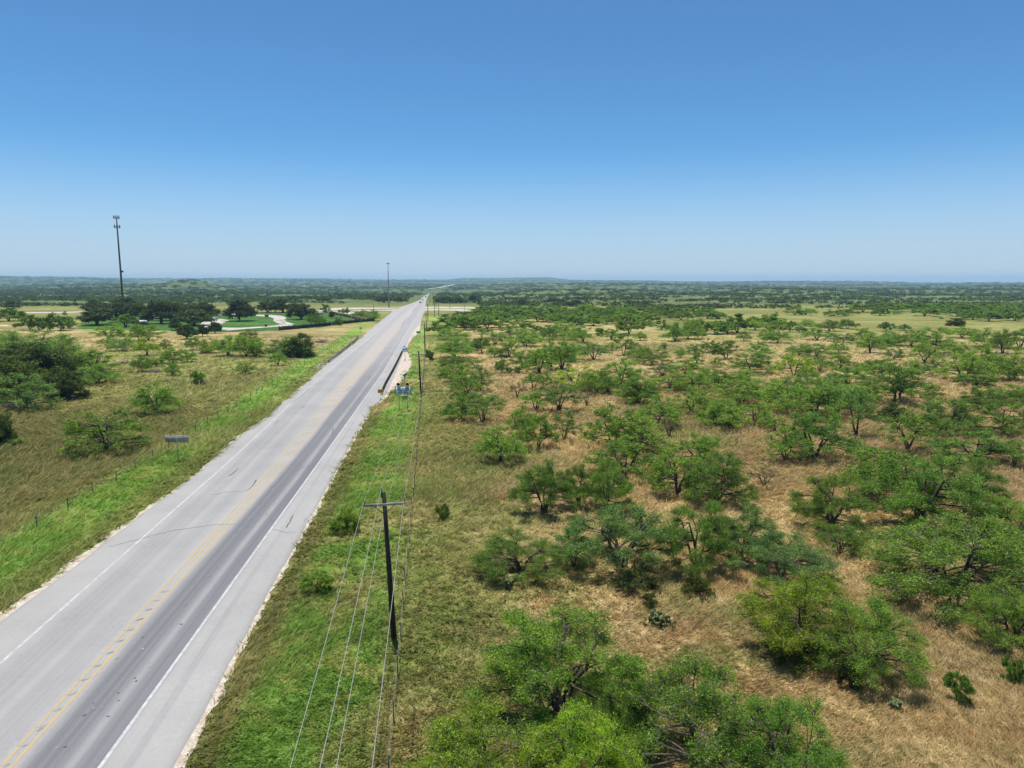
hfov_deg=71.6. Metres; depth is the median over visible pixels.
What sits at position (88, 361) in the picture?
mesquite tree
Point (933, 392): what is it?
mesquite tree
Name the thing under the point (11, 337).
mesquite tree
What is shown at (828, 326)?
mesquite tree
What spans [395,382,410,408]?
warning sign
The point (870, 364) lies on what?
mesquite tree
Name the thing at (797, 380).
mesquite tree
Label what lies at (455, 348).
mesquite tree
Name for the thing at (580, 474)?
mesquite tree
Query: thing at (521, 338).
mesquite tree
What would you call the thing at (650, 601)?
bush
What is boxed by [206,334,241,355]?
mesquite tree
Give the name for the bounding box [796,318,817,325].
mesquite tree
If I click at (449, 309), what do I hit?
side road
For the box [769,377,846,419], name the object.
mesquite tree
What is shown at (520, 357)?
mesquite tree
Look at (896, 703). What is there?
prickly pear
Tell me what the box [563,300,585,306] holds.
oak tree
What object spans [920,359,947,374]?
mesquite tree
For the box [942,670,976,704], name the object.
bush
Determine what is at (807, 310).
mesquite tree
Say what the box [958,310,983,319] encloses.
mesquite tree
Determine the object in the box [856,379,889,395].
mesquite tree
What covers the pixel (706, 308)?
mesquite tree
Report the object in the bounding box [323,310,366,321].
board fence
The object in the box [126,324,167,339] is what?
mesquite tree
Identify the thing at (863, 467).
mesquite tree
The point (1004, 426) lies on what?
mesquite tree
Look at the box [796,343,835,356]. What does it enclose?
mesquite tree
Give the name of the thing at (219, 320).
house
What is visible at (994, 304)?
mesquite tree
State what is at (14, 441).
bush
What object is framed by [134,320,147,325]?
shed
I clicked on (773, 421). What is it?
mesquite tree
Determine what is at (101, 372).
mesquite tree
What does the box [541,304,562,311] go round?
mesquite tree
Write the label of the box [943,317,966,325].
cedar tree
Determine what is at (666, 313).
mesquite tree
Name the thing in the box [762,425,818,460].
mesquite tree
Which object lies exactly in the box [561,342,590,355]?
mesquite tree
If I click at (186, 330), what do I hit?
oak tree
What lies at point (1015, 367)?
mesquite tree
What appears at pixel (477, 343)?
mesquite tree
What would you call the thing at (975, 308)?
mesquite tree
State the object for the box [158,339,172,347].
mesquite tree
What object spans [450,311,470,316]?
mesquite tree
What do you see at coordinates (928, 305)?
mesquite tree
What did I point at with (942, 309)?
mesquite tree
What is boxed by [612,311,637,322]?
mesquite tree
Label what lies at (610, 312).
mesquite tree
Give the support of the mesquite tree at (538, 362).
on the ground at (866, 318)
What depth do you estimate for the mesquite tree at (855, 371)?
136.92 m
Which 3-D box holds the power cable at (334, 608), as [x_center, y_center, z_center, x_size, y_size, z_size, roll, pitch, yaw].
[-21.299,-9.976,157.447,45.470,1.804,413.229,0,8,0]
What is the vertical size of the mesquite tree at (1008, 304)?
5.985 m
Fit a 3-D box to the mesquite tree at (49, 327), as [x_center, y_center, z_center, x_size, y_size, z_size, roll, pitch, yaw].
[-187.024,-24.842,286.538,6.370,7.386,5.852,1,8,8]
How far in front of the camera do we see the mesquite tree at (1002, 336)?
196.27 m
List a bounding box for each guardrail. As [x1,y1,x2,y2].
[328,336,358,362]
[382,346,404,394]
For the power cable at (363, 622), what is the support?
attached to the utility pole at (384, 504)
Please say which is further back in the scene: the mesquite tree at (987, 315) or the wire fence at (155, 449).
the mesquite tree at (987, 315)
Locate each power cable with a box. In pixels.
[290,305,425,767]
[320,313,425,766]
[336,329,423,767]
[372,320,428,767]
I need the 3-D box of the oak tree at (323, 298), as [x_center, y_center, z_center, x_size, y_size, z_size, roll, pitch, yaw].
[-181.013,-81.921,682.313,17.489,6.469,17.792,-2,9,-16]
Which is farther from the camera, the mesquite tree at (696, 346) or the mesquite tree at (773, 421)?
the mesquite tree at (696, 346)
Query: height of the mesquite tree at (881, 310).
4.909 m
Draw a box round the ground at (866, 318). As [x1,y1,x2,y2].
[0,276,1023,767]
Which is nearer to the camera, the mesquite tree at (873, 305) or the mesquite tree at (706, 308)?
the mesquite tree at (706, 308)
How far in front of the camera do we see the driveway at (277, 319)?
337.28 m
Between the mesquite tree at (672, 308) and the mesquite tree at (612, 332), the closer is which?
the mesquite tree at (612, 332)
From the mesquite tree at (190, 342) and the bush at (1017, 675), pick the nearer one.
the bush at (1017, 675)
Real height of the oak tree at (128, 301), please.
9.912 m
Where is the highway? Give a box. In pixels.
[0,293,429,767]
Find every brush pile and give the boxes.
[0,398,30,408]
[114,360,129,363]
[148,368,160,372]
[313,337,327,342]
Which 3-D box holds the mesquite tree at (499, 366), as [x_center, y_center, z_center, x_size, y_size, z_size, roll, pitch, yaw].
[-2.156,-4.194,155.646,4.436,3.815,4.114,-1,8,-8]
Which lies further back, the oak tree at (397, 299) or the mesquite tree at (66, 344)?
the oak tree at (397, 299)
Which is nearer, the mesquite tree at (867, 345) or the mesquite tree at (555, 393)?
the mesquite tree at (555, 393)
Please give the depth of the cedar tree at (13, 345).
160.34 m
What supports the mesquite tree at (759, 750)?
on the ground at (866, 318)
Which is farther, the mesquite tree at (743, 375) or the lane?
the lane
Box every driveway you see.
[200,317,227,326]
[222,315,291,329]
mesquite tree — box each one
[0,307,25,320]
[0,327,77,348]
[0,329,30,342]
[0,372,64,408]
[11,314,41,329]
[26,314,47,331]
[42,313,58,330]
[43,331,82,353]
[46,311,73,330]
[53,408,153,458]
[66,350,95,367]
[75,348,120,368]
[76,363,126,383]
[87,323,128,337]
[94,337,116,345]
[102,335,136,350]
[107,314,139,326]
[123,382,185,413]
[124,323,155,340]
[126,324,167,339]
[128,354,152,370]
[131,336,161,355]
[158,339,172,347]
[159,347,184,362]
[162,362,180,374]
[177,349,197,361]
[183,334,202,349]
[196,337,220,352]
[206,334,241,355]
[222,330,265,355]
[233,329,258,342]
[234,361,255,372]
[245,347,265,356]
[262,336,299,354]
[266,351,289,364]
[303,311,326,323]
[319,304,330,311]
[334,316,342,324]
[337,307,349,313]
[353,309,369,317]
[365,309,380,318]
[390,691,578,767]
[423,318,455,333]
[430,327,474,338]
[431,336,475,355]
[434,363,476,380]
[435,356,468,364]
[437,313,457,320]
[437,392,481,419]
[440,314,464,326]
[446,371,483,394]
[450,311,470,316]
[453,316,481,329]
[457,596,670,763]
[458,391,507,422]
[459,337,483,348]
[464,307,485,313]
[465,526,574,582]
[466,358,483,365]
[467,423,529,461]
[468,366,495,390]
[469,309,494,316]
[469,315,487,327]
[469,335,491,352]
[473,315,503,328]
[473,328,493,333]
[475,304,496,311]
[480,332,511,344]
[484,310,510,315]
[485,316,516,326]
[485,345,502,356]
[490,312,512,320]
[491,304,515,310]
[493,356,509,372]
[495,306,516,312]
[495,324,524,337]
[498,340,520,355]
[500,404,541,438]
[505,327,546,345]
[505,458,583,514]
[506,350,534,368]
[509,319,535,327]
[510,310,530,316]
[510,314,530,320]
[510,692,650,767]
[511,308,538,312]
[512,305,524,310]
[512,311,535,315]
[515,412,562,449]
[517,390,553,410]
[519,347,560,372]
[520,372,545,389]
[522,313,548,321]
[525,306,550,312]
[527,335,570,366]
[529,378,584,411]
[531,325,548,332]
[532,371,556,386]
[539,324,562,338]
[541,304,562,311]
[543,312,565,321]
[543,341,578,369]
[544,366,599,387]
[548,307,563,313]
[548,408,583,440]
[548,525,598,566]
[552,320,577,333]
[554,463,605,504]
[557,330,582,339]
[557,502,680,568]
[558,306,573,311]
[559,316,591,324]
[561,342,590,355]
[564,312,586,318]
[567,650,668,746]
[568,325,594,341]
[573,304,598,310]
[575,370,619,391]
[575,400,648,447]
[577,312,592,316]
[578,436,664,475]
[578,458,638,513]
[579,343,613,359]
[581,314,600,318]
[581,316,604,325]
[584,306,601,312]
[593,308,615,313]
[594,310,606,315]
[596,358,646,384]
[596,376,628,393]
[596,645,809,767]
[597,315,618,323]
[599,328,619,338]
[599,415,679,454]
[601,342,622,350]
[603,309,621,315]
[610,307,635,313]
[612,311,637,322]
[612,333,640,355]
[613,318,648,334]
[613,376,660,403]
[621,305,640,310]
[621,344,658,357]
[622,315,645,321]
[623,309,639,314]
[632,331,646,340]
[632,392,684,424]
[633,319,654,325]
[633,347,671,363]
[635,308,649,313]
[636,304,660,310]
[640,313,661,320]
[641,447,715,494]
[644,362,674,375]
[647,372,695,393]
[652,306,674,312]
[652,498,742,578]
[653,319,670,329]
[656,306,686,313]
[657,310,681,317]
[657,321,689,340]
[661,358,711,373]
[661,431,731,465]
[667,310,693,319]
[669,318,706,338]
[672,385,715,412]
[673,372,720,390]
[674,347,688,356]
[677,449,763,508]
[678,306,705,315]
[685,343,704,352]
[688,400,753,428]
[689,351,705,361]
[691,307,717,314]
[691,318,716,330]
[693,502,789,567]
[695,309,721,318]
[695,368,723,380]
[697,395,740,409]
[697,405,740,426]
[701,338,720,352]
[703,320,729,334]
[705,369,735,387]
[705,383,754,395]
[708,312,728,318]
[709,340,744,358]
[709,358,724,365]
[710,378,773,407]
[712,690,858,767]
[716,320,740,333]
[720,525,851,588]
[721,569,874,654]
[722,369,763,382]
[723,313,759,331]
[725,351,779,372]
[733,402,775,424]
[734,331,752,340]
[743,378,791,395]
[745,341,775,355]
[748,319,768,329]
[749,312,781,326]
[749,375,816,409]
[756,326,774,336]
[758,414,789,430]
[759,329,795,342]
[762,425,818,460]
[766,318,799,328]
[769,352,819,374]
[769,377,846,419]
[773,375,813,393]
[774,410,868,458]
[781,320,797,331]
[783,306,805,314]
[784,343,814,354]
[784,472,877,531]
[792,308,818,314]
[795,326,808,331]
[795,369,820,383]
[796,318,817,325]
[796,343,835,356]
[800,327,832,339]
[802,375,871,413]
[803,591,937,693]
[804,355,838,371]
[809,523,869,553]
[813,319,846,330]
[817,374,843,384]
[822,309,849,315]
[823,333,842,341]
[824,351,860,367]
[824,365,872,384]
[825,340,850,352]
[829,333,856,341]
[829,444,935,505]
[831,386,887,435]
[835,383,882,398]
[839,309,861,313]
[839,319,861,328]
[848,303,882,311]
[849,506,1023,624]
[851,327,872,338]
[851,359,880,369]
[852,332,887,352]
[853,356,904,375]
[855,449,1009,528]
[856,361,941,403]
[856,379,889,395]
[857,333,897,345]
[867,303,884,309]
[870,307,890,315]
[873,408,945,451]
[876,321,897,331]
[877,302,899,309]
[879,329,904,343]
[882,347,905,359]
[887,303,915,310]
[889,309,902,314]
[891,328,931,346]
[894,324,911,329]
[901,359,929,371]
[902,396,990,430]
[903,343,945,362]
[909,301,927,309]
[910,307,941,315]
[910,326,955,351]
[917,428,1023,462]
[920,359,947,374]
[921,303,943,307]
[923,384,945,395]
[924,307,947,312]
[929,353,999,381]
[930,301,949,311]
[930,456,1017,509]
[932,341,973,353]
[940,304,966,310]
[945,307,967,314]
[945,575,1023,649]
[947,326,980,337]
[949,341,998,369]
[952,385,1009,409]
[953,300,980,307]
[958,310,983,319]
[961,306,980,312]
[966,328,1003,343]
[968,400,1023,435]
[970,354,1023,377]
[971,389,1023,404]
[971,495,1023,535]
[974,308,992,313]
[974,311,1004,320]
[981,306,999,311]
[983,383,1023,403]
[985,308,1011,313]
[986,327,1023,353]
[988,301,1005,306]
[989,350,1023,380]
[994,437,1023,464]
[997,302,1020,307]
[998,532,1023,567]
[1000,311,1023,320]
[1004,328,1023,347]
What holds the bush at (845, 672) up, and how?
on the ground at (866, 318)
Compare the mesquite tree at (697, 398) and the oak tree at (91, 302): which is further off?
the oak tree at (91, 302)
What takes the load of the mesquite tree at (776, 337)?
on the ground at (866, 318)
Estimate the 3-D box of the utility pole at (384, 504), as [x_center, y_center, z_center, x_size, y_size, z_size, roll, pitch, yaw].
[-6.989,10.249,39.419,2.353,9.209,0.370,-1,8,-6]
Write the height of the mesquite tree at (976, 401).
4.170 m
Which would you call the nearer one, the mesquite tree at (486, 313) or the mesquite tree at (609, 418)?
the mesquite tree at (609, 418)
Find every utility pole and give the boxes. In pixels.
[362,489,405,639]
[412,351,425,393]
[423,322,427,350]
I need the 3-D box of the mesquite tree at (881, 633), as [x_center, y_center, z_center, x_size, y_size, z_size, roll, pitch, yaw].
[18.092,12.821,36.139,6.181,4.560,6.727,-3,9,-22]
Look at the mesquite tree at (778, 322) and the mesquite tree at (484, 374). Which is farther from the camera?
the mesquite tree at (778, 322)
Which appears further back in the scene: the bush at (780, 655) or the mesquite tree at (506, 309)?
the mesquite tree at (506, 309)
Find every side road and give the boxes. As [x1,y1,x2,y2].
[327,308,395,309]
[353,309,395,310]
[425,307,545,309]
[425,309,470,311]
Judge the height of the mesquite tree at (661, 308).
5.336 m
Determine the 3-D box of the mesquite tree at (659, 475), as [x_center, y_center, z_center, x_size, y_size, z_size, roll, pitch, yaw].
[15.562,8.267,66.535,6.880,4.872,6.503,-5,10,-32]
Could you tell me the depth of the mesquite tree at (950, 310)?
408.11 m
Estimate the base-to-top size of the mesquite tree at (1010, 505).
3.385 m
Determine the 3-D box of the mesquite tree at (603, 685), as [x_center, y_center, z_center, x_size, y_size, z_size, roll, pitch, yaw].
[4.566,13.702,30.997,4.780,4.212,4.855,2,8,11]
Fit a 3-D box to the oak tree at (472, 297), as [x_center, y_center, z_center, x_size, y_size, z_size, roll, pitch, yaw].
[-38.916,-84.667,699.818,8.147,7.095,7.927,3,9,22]
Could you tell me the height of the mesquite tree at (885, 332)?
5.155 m
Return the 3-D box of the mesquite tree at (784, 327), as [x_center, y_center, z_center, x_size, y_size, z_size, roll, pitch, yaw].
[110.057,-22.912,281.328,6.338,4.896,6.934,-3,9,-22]
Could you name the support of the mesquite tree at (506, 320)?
on the ground at (866, 318)
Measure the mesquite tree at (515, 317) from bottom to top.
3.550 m
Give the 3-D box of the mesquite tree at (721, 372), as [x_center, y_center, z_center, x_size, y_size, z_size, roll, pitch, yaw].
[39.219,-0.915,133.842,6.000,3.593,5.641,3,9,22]
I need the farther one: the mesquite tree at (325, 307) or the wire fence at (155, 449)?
the mesquite tree at (325, 307)
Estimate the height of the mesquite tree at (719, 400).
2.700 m
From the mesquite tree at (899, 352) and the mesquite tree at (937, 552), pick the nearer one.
the mesquite tree at (937, 552)
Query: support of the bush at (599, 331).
on the ground at (866, 318)
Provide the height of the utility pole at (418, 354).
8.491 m
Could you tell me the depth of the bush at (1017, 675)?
35.58 m
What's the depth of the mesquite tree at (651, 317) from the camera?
341.30 m
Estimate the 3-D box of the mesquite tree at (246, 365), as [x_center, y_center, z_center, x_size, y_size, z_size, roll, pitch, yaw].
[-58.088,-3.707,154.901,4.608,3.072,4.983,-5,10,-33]
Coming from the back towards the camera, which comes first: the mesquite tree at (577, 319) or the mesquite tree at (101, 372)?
the mesquite tree at (577, 319)
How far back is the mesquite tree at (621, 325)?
265.68 m
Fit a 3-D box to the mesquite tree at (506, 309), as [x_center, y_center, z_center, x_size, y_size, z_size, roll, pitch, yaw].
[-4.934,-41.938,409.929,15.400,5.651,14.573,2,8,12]
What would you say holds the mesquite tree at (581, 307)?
on the ground at (866, 318)
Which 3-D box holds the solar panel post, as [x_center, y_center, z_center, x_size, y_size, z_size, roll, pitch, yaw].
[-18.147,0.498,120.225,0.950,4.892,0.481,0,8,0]
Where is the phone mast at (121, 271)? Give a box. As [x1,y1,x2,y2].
[113,215,123,296]
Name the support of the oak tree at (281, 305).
on the ground at (866, 318)
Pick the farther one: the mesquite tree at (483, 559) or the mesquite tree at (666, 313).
the mesquite tree at (666, 313)
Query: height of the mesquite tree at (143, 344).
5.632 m
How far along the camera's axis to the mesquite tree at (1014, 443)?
77.61 m
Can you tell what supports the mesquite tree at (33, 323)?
on the ground at (866, 318)
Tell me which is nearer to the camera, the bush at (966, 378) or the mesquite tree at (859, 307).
the bush at (966, 378)
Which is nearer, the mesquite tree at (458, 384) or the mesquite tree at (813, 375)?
the mesquite tree at (458, 384)
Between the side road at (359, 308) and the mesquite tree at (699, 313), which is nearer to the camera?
the mesquite tree at (699, 313)
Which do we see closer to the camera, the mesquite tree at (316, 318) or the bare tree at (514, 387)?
the bare tree at (514, 387)
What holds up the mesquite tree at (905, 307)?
on the ground at (866, 318)
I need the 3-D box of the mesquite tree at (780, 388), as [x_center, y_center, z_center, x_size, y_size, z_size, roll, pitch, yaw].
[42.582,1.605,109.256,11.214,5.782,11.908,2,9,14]
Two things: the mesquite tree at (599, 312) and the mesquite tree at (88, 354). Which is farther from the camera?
the mesquite tree at (599, 312)
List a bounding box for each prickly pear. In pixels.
[504,577,513,588]
[643,610,675,630]
[888,696,903,711]
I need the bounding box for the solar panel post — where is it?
[402,373,406,397]
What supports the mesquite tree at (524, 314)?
on the ground at (866, 318)
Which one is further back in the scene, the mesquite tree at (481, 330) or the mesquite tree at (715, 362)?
the mesquite tree at (481, 330)
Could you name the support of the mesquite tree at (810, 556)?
on the ground at (866, 318)
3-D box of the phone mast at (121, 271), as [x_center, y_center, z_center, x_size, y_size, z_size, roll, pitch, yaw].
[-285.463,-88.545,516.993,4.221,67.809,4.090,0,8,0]
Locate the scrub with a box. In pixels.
[0,276,1023,308]
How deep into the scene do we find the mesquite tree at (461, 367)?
139.86 m
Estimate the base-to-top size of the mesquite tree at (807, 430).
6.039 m
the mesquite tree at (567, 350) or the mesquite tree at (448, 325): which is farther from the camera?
the mesquite tree at (448, 325)
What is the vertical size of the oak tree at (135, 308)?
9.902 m
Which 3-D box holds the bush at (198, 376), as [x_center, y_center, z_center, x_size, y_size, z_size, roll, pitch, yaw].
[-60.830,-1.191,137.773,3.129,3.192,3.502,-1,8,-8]
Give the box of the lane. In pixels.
[26,311,81,312]
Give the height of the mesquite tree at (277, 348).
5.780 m
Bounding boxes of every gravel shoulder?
[0,316,386,621]
[173,311,424,767]
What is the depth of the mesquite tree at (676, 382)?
130.14 m
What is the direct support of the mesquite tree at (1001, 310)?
on the ground at (866, 318)
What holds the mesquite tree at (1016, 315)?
on the ground at (866, 318)
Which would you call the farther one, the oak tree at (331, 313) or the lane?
the lane
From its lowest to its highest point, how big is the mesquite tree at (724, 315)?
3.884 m
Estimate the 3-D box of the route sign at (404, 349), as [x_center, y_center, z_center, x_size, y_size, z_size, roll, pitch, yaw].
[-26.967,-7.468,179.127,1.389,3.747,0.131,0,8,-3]
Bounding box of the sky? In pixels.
[0,0,1023,282]
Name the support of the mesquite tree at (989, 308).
on the ground at (866, 318)
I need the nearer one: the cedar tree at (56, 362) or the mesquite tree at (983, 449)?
the mesquite tree at (983, 449)
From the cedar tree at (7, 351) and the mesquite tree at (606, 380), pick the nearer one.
the mesquite tree at (606, 380)
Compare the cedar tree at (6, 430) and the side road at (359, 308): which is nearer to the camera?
the cedar tree at (6, 430)
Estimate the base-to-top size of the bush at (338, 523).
2.188 m
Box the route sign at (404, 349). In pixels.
[402,347,407,351]
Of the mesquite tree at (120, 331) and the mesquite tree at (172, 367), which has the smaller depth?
the mesquite tree at (172, 367)
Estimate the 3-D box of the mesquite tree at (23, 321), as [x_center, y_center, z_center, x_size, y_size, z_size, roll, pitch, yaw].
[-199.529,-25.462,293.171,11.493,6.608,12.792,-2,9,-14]
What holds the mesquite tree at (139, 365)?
on the ground at (866, 318)
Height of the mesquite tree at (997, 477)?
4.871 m
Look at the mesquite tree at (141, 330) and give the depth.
235.73 m
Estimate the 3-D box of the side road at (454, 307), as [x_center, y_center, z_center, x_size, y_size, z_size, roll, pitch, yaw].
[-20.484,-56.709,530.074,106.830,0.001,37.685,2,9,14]
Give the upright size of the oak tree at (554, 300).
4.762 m
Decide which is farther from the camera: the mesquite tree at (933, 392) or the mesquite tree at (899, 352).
the mesquite tree at (899, 352)
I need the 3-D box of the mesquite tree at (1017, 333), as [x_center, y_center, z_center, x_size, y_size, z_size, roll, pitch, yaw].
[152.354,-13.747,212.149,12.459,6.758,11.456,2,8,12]
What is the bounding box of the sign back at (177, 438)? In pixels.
[165,435,188,461]
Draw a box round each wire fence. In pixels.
[0,341,337,542]
[388,344,425,767]
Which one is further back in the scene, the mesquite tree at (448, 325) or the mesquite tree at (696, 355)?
the mesquite tree at (448, 325)
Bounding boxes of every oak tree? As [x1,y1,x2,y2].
[0,301,23,307]
[75,304,115,324]
[77,298,102,309]
[101,302,131,318]
[108,297,136,305]
[126,302,147,319]
[137,299,183,323]
[153,299,193,320]
[168,317,181,328]
[174,309,217,325]
[175,301,199,309]
[175,323,198,338]
[190,302,222,316]
[196,324,208,336]
[207,321,222,332]
[219,298,258,320]
[255,300,274,312]
[268,299,292,312]
[285,303,318,319]
[316,296,330,301]
[328,311,334,316]
[372,296,392,302]
[393,297,402,301]
[433,296,450,302]
[448,296,466,301]
[469,295,475,300]
[515,299,527,303]
[541,298,567,302]
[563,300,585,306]
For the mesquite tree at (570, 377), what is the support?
on the ground at (866, 318)
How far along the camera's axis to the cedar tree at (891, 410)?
100.31 m
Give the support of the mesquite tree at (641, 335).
on the ground at (866, 318)
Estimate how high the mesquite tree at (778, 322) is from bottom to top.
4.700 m
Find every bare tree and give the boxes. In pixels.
[509,382,527,397]
[578,391,595,404]
[659,419,682,436]
[747,467,782,486]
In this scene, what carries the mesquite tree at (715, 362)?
on the ground at (866, 318)
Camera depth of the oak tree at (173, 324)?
288.44 m
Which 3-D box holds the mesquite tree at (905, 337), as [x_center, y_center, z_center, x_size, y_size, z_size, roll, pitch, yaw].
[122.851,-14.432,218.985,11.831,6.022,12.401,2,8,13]
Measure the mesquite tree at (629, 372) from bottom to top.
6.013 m
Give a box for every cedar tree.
[0,342,86,383]
[0,347,17,376]
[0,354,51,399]
[0,408,19,444]
[2,341,55,356]
[43,370,94,401]
[282,332,318,357]
[875,402,907,423]
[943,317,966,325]
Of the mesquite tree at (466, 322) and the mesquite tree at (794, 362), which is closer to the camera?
the mesquite tree at (794, 362)
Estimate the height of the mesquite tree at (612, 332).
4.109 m
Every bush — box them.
[1,438,34,448]
[147,358,166,365]
[190,370,206,383]
[298,572,336,593]
[327,507,361,535]
[426,352,434,360]
[433,503,450,521]
[514,367,521,372]
[594,328,609,335]
[612,566,661,592]
[640,592,658,607]
[680,569,717,598]
[759,624,840,678]
[832,652,868,691]
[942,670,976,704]
[951,374,1000,386]
[997,654,1023,684]
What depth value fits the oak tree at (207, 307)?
374.56 m
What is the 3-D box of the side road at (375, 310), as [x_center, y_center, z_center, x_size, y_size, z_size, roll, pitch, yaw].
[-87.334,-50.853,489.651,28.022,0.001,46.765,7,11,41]
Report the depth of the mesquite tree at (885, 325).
282.76 m
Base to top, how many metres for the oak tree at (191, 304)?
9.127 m
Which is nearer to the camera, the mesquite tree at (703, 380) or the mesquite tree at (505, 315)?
the mesquite tree at (703, 380)
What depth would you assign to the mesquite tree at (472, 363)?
164.62 m
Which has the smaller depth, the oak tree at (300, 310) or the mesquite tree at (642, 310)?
the oak tree at (300, 310)
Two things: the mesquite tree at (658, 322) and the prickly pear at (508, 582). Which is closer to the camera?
the prickly pear at (508, 582)
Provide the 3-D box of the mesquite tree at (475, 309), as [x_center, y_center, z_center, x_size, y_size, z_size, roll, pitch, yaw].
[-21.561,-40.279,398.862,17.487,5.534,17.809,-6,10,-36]
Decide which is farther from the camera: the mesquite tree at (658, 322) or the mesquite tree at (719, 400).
the mesquite tree at (658, 322)
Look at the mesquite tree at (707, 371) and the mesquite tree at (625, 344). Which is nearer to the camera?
the mesquite tree at (707, 371)
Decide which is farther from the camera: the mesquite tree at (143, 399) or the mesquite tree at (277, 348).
the mesquite tree at (277, 348)
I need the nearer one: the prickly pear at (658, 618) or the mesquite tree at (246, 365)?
the prickly pear at (658, 618)
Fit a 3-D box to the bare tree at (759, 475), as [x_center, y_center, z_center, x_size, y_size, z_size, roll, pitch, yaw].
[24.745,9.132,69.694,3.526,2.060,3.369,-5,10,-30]
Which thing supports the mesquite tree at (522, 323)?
on the ground at (866, 318)
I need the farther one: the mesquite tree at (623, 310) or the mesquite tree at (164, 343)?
the mesquite tree at (623, 310)
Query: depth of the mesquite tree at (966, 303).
469.60 m
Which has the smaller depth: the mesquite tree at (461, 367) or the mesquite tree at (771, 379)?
the mesquite tree at (771, 379)
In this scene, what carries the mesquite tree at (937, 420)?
on the ground at (866, 318)
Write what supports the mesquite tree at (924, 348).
on the ground at (866, 318)
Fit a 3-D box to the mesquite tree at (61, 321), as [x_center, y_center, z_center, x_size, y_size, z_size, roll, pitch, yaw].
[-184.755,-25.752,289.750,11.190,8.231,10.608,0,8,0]
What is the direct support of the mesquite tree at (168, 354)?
on the ground at (866, 318)
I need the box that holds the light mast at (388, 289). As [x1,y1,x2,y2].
[386,263,389,307]
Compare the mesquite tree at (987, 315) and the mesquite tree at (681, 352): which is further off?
the mesquite tree at (987, 315)
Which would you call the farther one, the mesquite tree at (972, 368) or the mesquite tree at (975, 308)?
the mesquite tree at (975, 308)
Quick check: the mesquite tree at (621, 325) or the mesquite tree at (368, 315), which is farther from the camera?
the mesquite tree at (368, 315)
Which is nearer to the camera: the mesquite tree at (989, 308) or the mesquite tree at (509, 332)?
the mesquite tree at (509, 332)
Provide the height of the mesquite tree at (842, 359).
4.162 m
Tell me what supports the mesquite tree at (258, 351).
on the ground at (866, 318)
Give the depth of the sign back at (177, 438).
79.18 m
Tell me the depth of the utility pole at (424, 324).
204.23 m
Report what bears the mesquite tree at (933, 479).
on the ground at (866, 318)
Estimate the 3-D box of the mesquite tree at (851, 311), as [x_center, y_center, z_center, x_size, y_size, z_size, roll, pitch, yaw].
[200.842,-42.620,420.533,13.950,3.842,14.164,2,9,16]
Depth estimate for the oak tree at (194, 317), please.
319.18 m
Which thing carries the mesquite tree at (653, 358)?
on the ground at (866, 318)
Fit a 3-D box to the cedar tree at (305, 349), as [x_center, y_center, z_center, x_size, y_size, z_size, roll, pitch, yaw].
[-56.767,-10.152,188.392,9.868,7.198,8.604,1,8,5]
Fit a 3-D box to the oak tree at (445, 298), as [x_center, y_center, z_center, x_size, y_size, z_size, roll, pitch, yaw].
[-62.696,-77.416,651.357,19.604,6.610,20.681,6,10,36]
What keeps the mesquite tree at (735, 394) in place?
on the ground at (866, 318)
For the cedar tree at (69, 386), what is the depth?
119.57 m
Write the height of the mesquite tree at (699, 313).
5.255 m
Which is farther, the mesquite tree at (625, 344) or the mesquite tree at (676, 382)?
the mesquite tree at (625, 344)
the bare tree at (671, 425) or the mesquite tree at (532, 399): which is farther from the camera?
the mesquite tree at (532, 399)
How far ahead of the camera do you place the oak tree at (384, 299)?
663.07 m
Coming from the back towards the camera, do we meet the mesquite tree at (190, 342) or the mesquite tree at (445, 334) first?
the mesquite tree at (445, 334)
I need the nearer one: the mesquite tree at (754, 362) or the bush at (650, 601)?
the bush at (650, 601)
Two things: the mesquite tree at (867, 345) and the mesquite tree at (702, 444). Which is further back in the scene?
the mesquite tree at (867, 345)
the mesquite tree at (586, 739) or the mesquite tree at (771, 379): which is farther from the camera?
the mesquite tree at (771, 379)
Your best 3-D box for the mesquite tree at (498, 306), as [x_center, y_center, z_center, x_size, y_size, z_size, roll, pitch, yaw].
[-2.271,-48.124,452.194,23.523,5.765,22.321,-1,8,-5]
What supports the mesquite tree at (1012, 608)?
on the ground at (866, 318)
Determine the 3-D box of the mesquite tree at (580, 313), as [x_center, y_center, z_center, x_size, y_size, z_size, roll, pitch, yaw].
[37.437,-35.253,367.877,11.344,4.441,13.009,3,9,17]
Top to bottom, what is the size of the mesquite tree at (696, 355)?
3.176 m
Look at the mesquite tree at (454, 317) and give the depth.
306.31 m
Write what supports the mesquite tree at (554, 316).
on the ground at (866, 318)
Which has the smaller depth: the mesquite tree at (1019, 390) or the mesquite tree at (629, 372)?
the mesquite tree at (1019, 390)
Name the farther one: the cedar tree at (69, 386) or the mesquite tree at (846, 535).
the cedar tree at (69, 386)
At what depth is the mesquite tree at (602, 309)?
396.79 m
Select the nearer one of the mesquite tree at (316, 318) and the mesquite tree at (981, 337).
the mesquite tree at (981, 337)
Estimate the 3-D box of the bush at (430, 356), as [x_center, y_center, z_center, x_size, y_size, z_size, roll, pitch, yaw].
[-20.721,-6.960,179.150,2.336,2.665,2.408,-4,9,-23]
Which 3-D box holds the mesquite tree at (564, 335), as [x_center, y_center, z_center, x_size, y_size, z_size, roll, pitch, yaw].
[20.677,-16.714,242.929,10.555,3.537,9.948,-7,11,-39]
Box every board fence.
[279,318,374,329]
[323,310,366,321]
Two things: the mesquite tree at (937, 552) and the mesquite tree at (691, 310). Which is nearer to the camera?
the mesquite tree at (937, 552)

